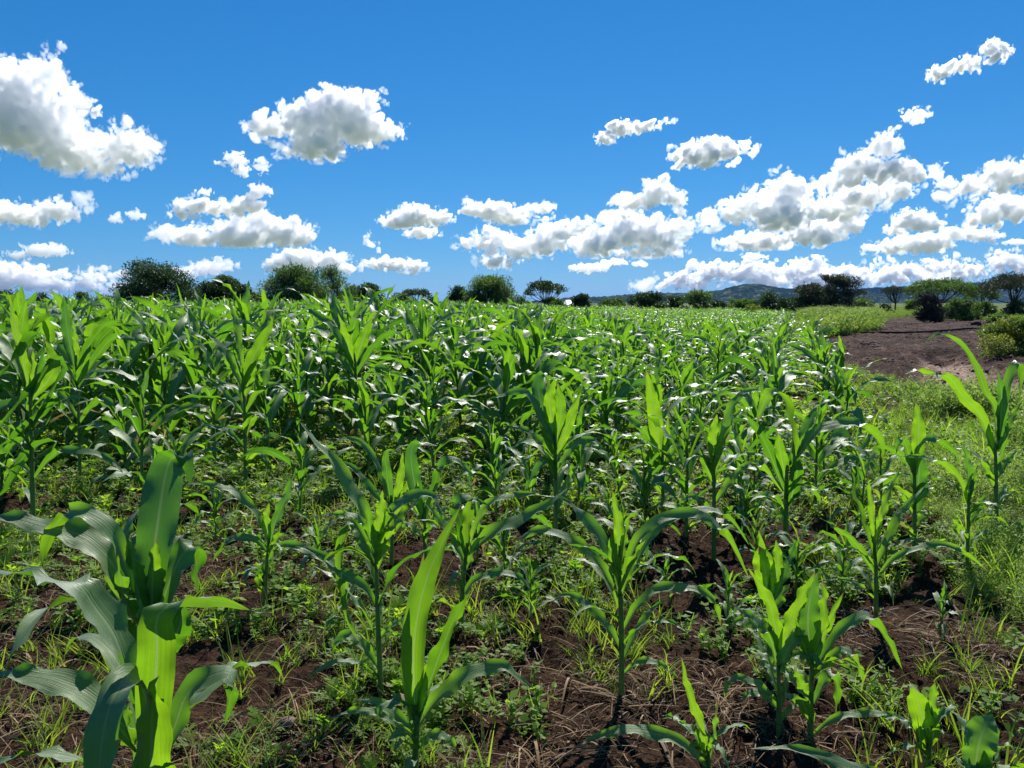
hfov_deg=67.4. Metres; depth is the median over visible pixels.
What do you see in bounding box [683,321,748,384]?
maize plant
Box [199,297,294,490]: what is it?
maize plant
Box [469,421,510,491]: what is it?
maize plant
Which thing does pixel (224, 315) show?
maize plant
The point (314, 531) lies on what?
maize plant
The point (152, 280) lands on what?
tree
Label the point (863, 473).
maize plant
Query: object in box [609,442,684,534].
maize plant
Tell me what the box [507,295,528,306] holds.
bush
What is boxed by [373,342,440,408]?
maize plant
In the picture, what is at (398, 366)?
maize plant
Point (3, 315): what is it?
maize plant
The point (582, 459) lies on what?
maize plant
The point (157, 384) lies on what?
maize plant
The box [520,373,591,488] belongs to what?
maize plant
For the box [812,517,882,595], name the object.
maize plant
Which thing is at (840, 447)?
maize plant
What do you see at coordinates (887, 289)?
acacia tree
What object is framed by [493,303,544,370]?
maize plant
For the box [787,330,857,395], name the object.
maize plant
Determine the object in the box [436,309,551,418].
maize plant
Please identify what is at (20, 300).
maize plant
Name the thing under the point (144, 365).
maize plant
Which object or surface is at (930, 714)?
maize plant
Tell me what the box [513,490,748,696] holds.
maize plant
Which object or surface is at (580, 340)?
maize plant
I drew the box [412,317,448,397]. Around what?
maize plant
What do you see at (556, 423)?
maize plant
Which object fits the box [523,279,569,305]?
acacia tree
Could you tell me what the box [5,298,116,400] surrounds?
maize plant
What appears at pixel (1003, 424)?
maize plant
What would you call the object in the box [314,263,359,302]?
thorn tree
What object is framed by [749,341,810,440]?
maize plant
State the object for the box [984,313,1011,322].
bush
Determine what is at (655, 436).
maize plant
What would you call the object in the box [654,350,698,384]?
maize plant
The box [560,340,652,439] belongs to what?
maize plant
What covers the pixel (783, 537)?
maize plant
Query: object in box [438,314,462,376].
maize plant
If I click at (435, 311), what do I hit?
maize plant
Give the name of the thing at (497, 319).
maize plant
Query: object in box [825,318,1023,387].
clay clods
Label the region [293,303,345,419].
maize plant
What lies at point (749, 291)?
hills
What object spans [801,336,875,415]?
maize plant
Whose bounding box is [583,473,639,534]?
maize plant
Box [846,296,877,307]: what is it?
bush
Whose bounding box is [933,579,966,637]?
maize plant
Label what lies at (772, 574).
maize plant
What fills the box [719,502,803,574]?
maize plant
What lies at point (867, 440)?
maize plant
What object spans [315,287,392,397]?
maize plant
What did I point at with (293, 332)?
maize plant
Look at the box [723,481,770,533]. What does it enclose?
maize plant
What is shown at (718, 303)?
bush
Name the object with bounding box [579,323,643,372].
maize plant
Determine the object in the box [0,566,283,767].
maize plant
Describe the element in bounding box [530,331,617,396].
maize plant
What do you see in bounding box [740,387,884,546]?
maize plant
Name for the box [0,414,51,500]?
maize plant
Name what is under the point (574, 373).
maize plant
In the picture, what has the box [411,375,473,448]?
maize plant
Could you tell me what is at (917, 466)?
maize plant
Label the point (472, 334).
maize plant
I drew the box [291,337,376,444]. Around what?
maize plant
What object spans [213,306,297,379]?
maize plant
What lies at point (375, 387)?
maize plant
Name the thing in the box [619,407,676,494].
maize plant
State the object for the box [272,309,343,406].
maize plant
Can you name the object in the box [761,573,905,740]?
maize plant
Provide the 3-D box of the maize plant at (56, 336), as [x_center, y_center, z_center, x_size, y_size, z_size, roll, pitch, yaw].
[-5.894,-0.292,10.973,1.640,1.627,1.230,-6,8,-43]
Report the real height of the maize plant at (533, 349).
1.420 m
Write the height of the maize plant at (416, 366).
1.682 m
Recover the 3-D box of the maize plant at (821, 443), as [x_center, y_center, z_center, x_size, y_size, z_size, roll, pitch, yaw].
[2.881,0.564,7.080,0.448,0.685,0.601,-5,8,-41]
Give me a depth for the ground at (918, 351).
3.63 m
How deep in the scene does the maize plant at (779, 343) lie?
13.70 m
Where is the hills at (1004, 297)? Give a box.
[845,282,1023,302]
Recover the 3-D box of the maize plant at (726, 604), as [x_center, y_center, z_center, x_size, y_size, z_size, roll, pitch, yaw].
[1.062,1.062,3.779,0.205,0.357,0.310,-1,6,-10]
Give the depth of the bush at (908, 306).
109.32 m
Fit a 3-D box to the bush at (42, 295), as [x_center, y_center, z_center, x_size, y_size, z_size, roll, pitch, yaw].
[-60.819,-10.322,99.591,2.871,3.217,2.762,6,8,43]
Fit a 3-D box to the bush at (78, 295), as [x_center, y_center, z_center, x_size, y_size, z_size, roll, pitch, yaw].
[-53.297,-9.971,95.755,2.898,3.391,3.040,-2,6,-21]
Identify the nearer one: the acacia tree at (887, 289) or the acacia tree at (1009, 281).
the acacia tree at (1009, 281)
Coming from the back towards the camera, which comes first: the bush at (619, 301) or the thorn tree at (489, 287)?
the bush at (619, 301)
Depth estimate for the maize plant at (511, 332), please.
10.22 m
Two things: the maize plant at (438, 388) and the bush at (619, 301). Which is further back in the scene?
the bush at (619, 301)
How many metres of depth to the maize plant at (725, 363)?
11.46 m
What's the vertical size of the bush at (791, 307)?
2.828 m
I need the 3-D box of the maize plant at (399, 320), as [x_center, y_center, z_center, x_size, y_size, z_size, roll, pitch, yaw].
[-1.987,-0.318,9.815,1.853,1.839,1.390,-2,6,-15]
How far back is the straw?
3.08 m
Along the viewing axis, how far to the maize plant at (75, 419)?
8.80 m
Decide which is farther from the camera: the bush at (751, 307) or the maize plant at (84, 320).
the bush at (751, 307)
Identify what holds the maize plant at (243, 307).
on the ground at (918, 351)
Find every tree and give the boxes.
[108,258,207,303]
[192,274,254,301]
[251,259,339,302]
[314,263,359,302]
[353,282,385,302]
[399,288,431,298]
[444,285,468,301]
[460,274,518,305]
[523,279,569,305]
[568,291,593,307]
[791,282,829,309]
[792,271,867,306]
[880,285,905,309]
[899,277,985,308]
[962,286,1002,302]
[975,271,1023,302]
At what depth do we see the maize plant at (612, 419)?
9.45 m
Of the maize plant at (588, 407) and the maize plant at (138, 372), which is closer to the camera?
the maize plant at (588, 407)
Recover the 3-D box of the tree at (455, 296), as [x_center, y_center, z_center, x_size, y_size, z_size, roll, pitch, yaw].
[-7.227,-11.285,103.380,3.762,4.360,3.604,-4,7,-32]
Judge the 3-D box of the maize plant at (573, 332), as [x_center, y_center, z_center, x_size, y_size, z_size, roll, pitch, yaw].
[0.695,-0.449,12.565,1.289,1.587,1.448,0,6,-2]
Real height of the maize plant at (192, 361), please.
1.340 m
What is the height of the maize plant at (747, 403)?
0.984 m
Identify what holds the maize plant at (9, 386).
on the ground at (918, 351)
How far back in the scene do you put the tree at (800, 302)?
106.73 m
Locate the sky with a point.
(597, 148)
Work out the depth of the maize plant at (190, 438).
6.02 m
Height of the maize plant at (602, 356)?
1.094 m
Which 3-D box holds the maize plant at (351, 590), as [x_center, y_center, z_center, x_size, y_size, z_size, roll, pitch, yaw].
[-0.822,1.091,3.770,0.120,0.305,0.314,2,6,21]
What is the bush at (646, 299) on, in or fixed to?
on the ground at (918, 351)
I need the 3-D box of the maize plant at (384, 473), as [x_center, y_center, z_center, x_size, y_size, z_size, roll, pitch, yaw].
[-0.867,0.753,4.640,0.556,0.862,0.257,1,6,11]
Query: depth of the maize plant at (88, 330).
8.74 m
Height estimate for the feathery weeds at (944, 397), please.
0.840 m
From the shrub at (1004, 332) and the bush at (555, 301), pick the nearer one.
the shrub at (1004, 332)
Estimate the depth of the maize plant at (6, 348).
7.29 m
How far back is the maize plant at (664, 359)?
12.83 m
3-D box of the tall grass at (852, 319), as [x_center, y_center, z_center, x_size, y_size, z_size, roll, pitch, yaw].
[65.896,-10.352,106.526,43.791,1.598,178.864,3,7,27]
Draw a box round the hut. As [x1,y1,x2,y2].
[563,300,571,306]
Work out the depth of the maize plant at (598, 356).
11.35 m
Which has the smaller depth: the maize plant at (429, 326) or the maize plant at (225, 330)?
the maize plant at (225, 330)
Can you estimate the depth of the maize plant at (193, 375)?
7.99 m
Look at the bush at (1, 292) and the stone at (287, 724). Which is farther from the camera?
the bush at (1, 292)
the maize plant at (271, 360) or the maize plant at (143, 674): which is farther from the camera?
the maize plant at (271, 360)
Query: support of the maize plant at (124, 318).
on the ground at (918, 351)
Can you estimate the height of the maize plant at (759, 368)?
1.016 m
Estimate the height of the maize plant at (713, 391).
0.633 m
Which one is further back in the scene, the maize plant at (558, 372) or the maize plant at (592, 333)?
the maize plant at (592, 333)
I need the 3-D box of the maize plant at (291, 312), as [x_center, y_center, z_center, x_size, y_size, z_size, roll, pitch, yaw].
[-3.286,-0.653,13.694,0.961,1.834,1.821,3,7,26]
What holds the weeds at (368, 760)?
on the ground at (918, 351)
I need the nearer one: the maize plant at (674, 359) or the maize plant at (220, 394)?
the maize plant at (220, 394)
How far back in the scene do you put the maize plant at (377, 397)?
8.66 m
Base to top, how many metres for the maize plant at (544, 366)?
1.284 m
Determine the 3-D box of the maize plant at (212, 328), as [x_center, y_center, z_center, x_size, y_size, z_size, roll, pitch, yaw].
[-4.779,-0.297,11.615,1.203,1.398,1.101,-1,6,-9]
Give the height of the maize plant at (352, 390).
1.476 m
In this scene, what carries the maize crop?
on the ground at (918, 351)
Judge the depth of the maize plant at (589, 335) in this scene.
13.92 m
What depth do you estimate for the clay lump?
50.17 m
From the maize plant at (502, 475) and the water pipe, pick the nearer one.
the maize plant at (502, 475)
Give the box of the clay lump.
[971,321,981,325]
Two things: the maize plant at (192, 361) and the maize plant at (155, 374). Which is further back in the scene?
the maize plant at (155, 374)
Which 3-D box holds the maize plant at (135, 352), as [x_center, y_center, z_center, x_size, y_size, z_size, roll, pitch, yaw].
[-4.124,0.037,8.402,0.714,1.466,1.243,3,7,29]
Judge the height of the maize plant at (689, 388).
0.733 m
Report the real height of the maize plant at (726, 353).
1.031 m
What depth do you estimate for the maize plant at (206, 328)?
12.02 m
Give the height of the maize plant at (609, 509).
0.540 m
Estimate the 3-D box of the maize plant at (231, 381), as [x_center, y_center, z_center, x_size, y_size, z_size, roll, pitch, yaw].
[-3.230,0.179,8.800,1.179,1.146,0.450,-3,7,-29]
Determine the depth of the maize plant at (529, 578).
3.83 m
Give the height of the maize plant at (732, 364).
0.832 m
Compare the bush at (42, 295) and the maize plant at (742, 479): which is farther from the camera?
the bush at (42, 295)
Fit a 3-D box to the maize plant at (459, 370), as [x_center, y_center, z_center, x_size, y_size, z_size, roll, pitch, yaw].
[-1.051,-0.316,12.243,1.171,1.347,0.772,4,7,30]
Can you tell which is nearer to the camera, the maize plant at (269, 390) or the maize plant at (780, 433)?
the maize plant at (780, 433)
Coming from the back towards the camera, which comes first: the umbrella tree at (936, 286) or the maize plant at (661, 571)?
the umbrella tree at (936, 286)
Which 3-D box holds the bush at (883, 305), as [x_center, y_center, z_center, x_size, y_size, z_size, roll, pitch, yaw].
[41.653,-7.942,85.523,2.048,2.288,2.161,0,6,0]
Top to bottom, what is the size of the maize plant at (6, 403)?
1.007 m
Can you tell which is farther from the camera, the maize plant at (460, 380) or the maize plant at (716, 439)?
the maize plant at (460, 380)
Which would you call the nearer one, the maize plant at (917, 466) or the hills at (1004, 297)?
the maize plant at (917, 466)
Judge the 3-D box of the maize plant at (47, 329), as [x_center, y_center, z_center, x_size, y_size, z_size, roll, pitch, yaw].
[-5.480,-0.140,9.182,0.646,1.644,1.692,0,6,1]
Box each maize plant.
[0,289,40,410]
[0,291,126,516]
[0,301,112,456]
[0,317,98,465]
[0,332,14,426]
[0,335,94,437]
[0,370,9,417]
[0,391,12,429]
[0,398,38,459]
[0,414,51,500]
[0,449,206,767]
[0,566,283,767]
[1,303,100,426]
[2,301,150,424]
[2,336,136,468]
[3,322,50,419]
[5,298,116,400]
[10,290,114,366]
[15,285,68,338]
[15,347,61,420]
[18,294,151,482]
[36,374,117,439]
[37,310,149,409]
[40,295,138,440]
[53,379,146,448]
[55,309,86,340]
[62,328,134,419]
[75,385,164,490]
[76,343,138,416]
[80,361,217,492]
[81,305,219,440]
[83,323,186,448]
[84,307,149,394]
[88,329,225,451]
[102,436,211,548]
[109,305,169,358]
[110,311,153,392]
[115,284,215,420]
[115,374,189,445]
[130,424,228,488]
[135,356,140,399]
[136,361,189,424]
[137,311,252,453]
[143,301,187,414]
[151,303,205,378]
[153,305,278,423]
[155,356,225,426]
[156,335,278,462]
[160,278,317,414]
[176,350,280,439]
[177,315,235,396]
[177,327,228,392]
[182,377,242,441]
[184,338,248,406]
[184,485,250,544]
[186,307,258,340]
[190,309,235,396]
[191,469,360,608]
[198,342,249,404]
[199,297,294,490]
[205,347,320,475]
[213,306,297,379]
[217,329,276,376]
[221,318,318,412]
[226,334,311,433]
[242,309,338,401]
[242,424,341,516]
[244,325,354,439]
[246,325,337,425]
[254,321,294,358]
[266,314,287,354]
[269,358,294,411]
[271,326,369,414]
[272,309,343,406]
[273,296,374,367]
[277,307,326,399]
[283,291,424,411]
[283,340,319,442]
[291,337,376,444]
[292,508,343,581]
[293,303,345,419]
[294,309,403,451]
[296,423,456,698]
[303,291,416,422]
[305,283,390,394]
[311,374,418,478]
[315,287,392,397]
[315,322,386,393]
[315,579,364,635]
[328,436,416,564]
[332,508,532,767]
[335,359,449,448]
[337,312,378,398]
[341,381,347,399]
[344,369,439,461]
[351,370,405,442]
[357,327,408,390]
[358,296,464,425]
[360,284,404,357]
[360,307,464,414]
[368,329,406,392]
[369,337,496,458]
[370,372,488,470]
[373,324,441,398]
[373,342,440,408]
[389,301,470,390]
[396,296,468,382]
[400,440,477,559]
[401,324,476,406]
[402,299,442,383]
[402,325,516,432]
[409,296,496,368]
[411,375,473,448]
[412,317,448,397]
[416,488,567,631]
[418,297,499,405]
[419,327,469,398]
[428,343,566,453]
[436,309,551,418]
[437,349,470,393]
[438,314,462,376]
[445,323,514,438]
[453,314,533,411]
[455,449,525,521]
[459,495,490,570]
[460,302,513,364]
[463,320,495,398]
[464,302,546,418]
[465,304,609,431]
[466,325,576,437]
[467,414,515,460]
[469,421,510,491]
[471,367,514,421]
[471,506,546,580]
[476,298,561,380]
[480,384,541,449]
[481,314,500,386]
[481,337,563,430]
[485,334,514,372]
[487,371,617,552]
[489,553,559,619]
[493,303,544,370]
[493,432,576,505]
[500,338,517,410]
[505,319,576,382]
[513,342,595,426]
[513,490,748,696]
[519,308,593,380]
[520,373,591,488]
[521,322,566,357]
[525,380,626,467]
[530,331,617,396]
[534,337,600,419]
[536,377,609,463]
[540,309,587,373]
[541,401,610,512]
[549,356,644,444]
[550,322,592,388]
[557,318,595,369]
[557,343,620,406]
[558,319,629,353]
[559,329,591,388]
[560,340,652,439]
[563,322,613,381]
[565,344,649,430]
[569,355,663,452]
[575,333,631,380]
[576,322,592,371]
[576,362,591,408]
[577,660,750,767]
[578,340,636,394]
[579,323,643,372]
[583,337,685,425]
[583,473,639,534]
[584,353,664,431]
[584,428,649,501]
[587,363,665,429]
[589,354,727,461]
[589,489,655,567]
[598,353,628,385]
[599,322,660,397]
[601,339,639,378]
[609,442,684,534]
[611,392,773,537]
[614,370,702,512]
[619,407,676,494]
[625,322,703,393]
[626,347,652,374]
[629,384,687,448]
[643,553,693,603]
[645,354,719,441]
[648,345,683,395]
[649,334,688,394]
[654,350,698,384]
[661,336,694,396]
[661,356,723,418]
[664,371,738,441]
[666,387,768,561]
[670,377,716,429]
[678,317,758,404]
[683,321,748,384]
[684,361,733,407]
[691,373,737,419]
[691,377,729,412]
[698,417,777,521]
[702,338,754,385]
[704,360,728,397]
[705,559,753,636]
[709,357,735,399]
[713,349,759,389]
[718,338,816,415]
[718,372,800,470]
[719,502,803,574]
[720,405,766,488]
[721,431,779,501]
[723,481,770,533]
[724,568,825,738]
[725,401,789,460]
[726,530,795,682]
[731,376,784,447]
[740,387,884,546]
[743,384,789,422]
[747,348,809,412]
[748,338,797,389]
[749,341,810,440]
[750,339,802,381]
[750,710,1023,767]
[752,401,784,437]
[753,357,798,377]
[755,370,800,408]
[758,349,790,374]
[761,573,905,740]
[765,519,845,597]
[766,335,804,367]
[772,397,872,503]
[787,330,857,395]
[800,407,866,479]
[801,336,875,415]
[806,359,891,448]
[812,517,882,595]
[814,367,832,396]
[816,356,863,418]
[816,380,843,415]
[816,448,909,531]
[823,462,985,619]
[824,415,853,458]
[830,427,884,502]
[834,424,910,507]
[858,510,924,573]
[867,402,960,559]
[881,682,958,766]
[897,442,1008,575]
[906,332,1023,523]
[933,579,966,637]
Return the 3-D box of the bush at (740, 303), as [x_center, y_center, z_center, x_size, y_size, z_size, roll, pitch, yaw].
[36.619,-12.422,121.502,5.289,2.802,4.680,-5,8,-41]
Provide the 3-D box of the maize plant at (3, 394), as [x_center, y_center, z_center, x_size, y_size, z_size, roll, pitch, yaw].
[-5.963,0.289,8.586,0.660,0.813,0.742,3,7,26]
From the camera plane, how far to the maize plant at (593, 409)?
7.14 m
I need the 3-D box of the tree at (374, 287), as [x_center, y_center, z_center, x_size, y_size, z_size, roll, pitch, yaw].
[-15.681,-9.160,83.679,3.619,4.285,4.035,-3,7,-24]
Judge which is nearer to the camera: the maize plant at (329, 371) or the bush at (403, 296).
the maize plant at (329, 371)
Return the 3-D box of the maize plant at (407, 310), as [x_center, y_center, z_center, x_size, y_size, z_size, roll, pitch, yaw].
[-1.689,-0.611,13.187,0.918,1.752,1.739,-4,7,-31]
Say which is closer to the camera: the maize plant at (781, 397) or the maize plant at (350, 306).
the maize plant at (781, 397)
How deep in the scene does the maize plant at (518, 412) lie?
7.90 m
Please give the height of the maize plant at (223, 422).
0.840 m
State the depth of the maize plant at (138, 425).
6.49 m
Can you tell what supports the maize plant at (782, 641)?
on the ground at (918, 351)
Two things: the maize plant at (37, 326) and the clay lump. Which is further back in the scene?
the clay lump
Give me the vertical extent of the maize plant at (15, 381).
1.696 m
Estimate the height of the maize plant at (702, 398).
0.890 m
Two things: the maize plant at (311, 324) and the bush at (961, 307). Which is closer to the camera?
the maize plant at (311, 324)
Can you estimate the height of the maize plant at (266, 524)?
0.797 m
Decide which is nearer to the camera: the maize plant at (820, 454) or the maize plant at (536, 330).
the maize plant at (820, 454)
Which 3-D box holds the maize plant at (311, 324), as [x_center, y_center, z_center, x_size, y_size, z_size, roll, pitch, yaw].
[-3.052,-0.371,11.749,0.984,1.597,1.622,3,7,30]
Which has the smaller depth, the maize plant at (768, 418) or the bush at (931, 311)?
the maize plant at (768, 418)
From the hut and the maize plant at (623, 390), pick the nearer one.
the maize plant at (623, 390)
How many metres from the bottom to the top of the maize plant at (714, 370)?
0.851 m
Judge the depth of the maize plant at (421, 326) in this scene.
9.73 m
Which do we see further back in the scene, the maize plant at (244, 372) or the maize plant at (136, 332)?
the maize plant at (136, 332)
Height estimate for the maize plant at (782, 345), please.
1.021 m
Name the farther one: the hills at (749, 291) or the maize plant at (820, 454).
the hills at (749, 291)
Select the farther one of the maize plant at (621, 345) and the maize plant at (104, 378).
the maize plant at (621, 345)
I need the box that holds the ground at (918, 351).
[0,303,1023,767]
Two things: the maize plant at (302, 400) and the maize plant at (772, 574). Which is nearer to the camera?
the maize plant at (772, 574)
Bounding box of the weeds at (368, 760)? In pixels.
[0,362,962,767]
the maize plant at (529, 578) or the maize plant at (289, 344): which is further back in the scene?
the maize plant at (289, 344)
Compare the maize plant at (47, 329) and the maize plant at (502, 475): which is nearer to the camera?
the maize plant at (502, 475)
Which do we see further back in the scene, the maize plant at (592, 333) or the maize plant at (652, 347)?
the maize plant at (592, 333)
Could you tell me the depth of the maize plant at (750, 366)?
9.81 m
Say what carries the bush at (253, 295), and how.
on the ground at (918, 351)
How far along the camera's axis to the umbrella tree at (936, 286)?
90.36 m
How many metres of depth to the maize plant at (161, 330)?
11.89 m
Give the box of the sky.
[0,0,1023,301]
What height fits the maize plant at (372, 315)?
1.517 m
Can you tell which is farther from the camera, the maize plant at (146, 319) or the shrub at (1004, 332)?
the shrub at (1004, 332)
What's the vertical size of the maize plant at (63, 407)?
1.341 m
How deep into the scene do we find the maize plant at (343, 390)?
11.93 m
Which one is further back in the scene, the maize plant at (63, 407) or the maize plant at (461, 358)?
the maize plant at (461, 358)
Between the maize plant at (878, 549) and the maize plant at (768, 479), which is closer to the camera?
the maize plant at (878, 549)
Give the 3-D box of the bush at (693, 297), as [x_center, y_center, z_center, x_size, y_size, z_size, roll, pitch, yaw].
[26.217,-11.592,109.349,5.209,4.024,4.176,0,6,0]
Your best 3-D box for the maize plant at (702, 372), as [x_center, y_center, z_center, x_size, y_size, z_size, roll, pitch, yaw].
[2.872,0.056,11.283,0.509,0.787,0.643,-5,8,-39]
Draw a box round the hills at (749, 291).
[529,284,946,302]
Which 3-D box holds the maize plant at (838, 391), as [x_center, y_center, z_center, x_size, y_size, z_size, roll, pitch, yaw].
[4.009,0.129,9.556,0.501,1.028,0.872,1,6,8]
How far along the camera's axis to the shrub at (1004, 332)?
20.30 m
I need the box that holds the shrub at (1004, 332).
[976,314,1023,356]
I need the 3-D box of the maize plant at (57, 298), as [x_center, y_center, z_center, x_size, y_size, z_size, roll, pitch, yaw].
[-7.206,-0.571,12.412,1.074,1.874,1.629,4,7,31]
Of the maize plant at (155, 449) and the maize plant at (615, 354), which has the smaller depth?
the maize plant at (155, 449)
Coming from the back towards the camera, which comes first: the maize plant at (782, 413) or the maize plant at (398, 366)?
the maize plant at (398, 366)
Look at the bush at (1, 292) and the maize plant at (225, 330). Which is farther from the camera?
the bush at (1, 292)
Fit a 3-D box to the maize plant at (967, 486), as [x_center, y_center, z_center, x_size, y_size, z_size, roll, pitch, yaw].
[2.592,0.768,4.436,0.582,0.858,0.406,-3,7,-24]
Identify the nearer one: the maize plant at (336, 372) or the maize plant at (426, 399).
the maize plant at (426, 399)
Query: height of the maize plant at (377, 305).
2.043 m
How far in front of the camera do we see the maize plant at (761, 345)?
12.46 m
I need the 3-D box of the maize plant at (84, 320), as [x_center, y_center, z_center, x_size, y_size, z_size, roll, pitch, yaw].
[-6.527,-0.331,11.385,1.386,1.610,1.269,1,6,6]
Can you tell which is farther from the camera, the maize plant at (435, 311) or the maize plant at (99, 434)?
the maize plant at (435, 311)
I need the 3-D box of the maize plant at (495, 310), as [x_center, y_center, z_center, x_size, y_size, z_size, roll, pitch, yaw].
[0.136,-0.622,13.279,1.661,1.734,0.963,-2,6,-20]
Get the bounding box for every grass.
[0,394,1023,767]
[790,304,1023,337]
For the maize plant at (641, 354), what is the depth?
14.42 m
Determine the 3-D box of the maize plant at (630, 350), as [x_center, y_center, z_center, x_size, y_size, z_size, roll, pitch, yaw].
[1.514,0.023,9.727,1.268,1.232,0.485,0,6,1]
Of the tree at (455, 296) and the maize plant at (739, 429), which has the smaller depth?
the maize plant at (739, 429)
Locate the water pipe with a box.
[857,327,981,333]
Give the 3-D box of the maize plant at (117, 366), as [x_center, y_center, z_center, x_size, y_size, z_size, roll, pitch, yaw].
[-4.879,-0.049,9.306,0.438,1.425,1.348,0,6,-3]
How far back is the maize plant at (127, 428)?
6.71 m
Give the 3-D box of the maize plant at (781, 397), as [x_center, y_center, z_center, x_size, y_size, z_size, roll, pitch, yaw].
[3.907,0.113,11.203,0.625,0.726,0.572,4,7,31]
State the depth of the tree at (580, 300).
102.81 m
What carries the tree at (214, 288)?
on the ground at (918, 351)
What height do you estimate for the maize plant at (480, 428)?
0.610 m
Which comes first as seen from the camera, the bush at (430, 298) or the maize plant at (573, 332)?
the maize plant at (573, 332)
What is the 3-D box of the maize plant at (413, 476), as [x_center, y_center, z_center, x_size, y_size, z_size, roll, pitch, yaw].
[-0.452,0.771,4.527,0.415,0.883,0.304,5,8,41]
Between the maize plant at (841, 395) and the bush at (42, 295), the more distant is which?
the bush at (42, 295)
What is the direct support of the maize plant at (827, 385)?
on the ground at (918, 351)
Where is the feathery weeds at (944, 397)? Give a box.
[828,358,1023,639]
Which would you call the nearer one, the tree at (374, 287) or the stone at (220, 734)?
the stone at (220, 734)
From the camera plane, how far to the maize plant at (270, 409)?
7.11 m
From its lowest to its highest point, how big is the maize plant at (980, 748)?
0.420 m
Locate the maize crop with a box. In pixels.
[0,286,844,414]
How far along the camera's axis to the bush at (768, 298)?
94.64 m
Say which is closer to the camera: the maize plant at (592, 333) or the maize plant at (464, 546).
the maize plant at (464, 546)
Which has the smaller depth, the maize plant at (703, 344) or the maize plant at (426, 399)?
the maize plant at (426, 399)
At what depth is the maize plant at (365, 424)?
6.86 m
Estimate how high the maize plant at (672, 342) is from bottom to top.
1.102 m
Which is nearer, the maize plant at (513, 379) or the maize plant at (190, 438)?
the maize plant at (190, 438)
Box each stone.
[213,733,224,743]
[279,716,294,728]
[391,693,406,708]
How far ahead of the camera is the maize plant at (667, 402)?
7.72 m
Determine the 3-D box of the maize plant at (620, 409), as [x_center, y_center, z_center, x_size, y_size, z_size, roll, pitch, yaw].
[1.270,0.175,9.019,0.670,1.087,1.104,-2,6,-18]
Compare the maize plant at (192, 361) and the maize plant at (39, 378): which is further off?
the maize plant at (192, 361)
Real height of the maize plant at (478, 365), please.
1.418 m
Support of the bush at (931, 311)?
on the ground at (918, 351)
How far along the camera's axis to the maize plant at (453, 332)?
10.83 m
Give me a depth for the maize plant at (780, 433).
7.68 m
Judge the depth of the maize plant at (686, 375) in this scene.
8.36 m
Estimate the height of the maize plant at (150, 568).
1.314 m
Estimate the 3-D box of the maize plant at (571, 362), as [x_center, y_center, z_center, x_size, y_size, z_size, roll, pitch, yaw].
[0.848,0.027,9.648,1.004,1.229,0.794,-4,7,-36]
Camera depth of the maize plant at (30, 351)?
9.19 m
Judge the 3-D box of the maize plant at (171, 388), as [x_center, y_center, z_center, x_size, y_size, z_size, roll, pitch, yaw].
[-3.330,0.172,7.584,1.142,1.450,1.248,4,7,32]
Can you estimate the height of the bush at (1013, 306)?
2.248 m
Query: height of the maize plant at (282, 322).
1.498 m
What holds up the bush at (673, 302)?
on the ground at (918, 351)
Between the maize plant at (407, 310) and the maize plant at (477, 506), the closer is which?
the maize plant at (477, 506)
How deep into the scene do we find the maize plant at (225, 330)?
9.59 m
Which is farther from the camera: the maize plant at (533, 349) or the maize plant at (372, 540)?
the maize plant at (533, 349)
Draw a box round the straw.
[0,446,1023,767]
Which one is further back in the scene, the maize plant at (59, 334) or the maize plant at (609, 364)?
the maize plant at (609, 364)
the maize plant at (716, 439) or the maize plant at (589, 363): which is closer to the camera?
the maize plant at (716, 439)
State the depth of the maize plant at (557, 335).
12.38 m
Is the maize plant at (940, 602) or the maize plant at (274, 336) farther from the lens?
the maize plant at (274, 336)
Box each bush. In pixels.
[0,289,15,301]
[35,292,53,302]
[71,291,94,300]
[251,290,259,305]
[340,283,358,296]
[387,292,416,301]
[425,296,440,302]
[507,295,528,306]
[546,296,566,306]
[597,297,625,306]
[624,290,670,308]
[657,295,689,309]
[677,289,713,309]
[709,299,728,308]
[725,297,755,308]
[741,303,764,312]
[751,291,794,313]
[786,297,798,312]
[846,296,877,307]
[876,302,894,313]
[903,298,928,310]
[909,291,958,322]
[940,297,983,320]
[971,300,999,319]
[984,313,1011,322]
[1000,298,1023,315]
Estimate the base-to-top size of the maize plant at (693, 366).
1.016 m
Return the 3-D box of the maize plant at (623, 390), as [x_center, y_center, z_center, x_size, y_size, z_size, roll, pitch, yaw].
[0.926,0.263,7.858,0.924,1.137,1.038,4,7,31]
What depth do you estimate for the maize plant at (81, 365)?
6.92 m
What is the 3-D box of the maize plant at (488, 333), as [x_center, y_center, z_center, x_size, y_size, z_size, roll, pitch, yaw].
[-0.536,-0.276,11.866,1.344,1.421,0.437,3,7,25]
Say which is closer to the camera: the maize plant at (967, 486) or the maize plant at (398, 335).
the maize plant at (967, 486)
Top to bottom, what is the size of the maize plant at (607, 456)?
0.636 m
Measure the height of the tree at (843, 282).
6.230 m
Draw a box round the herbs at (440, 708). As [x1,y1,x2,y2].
[0,426,1023,767]
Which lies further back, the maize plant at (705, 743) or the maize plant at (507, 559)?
the maize plant at (507, 559)
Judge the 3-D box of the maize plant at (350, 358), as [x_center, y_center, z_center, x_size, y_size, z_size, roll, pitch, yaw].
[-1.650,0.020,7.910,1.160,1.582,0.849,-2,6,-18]
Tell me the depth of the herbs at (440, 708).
4.48 m
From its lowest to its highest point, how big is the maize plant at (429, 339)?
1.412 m
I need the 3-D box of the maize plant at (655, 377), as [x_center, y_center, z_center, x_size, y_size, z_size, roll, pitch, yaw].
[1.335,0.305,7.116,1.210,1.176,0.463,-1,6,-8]
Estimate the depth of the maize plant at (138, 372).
11.50 m

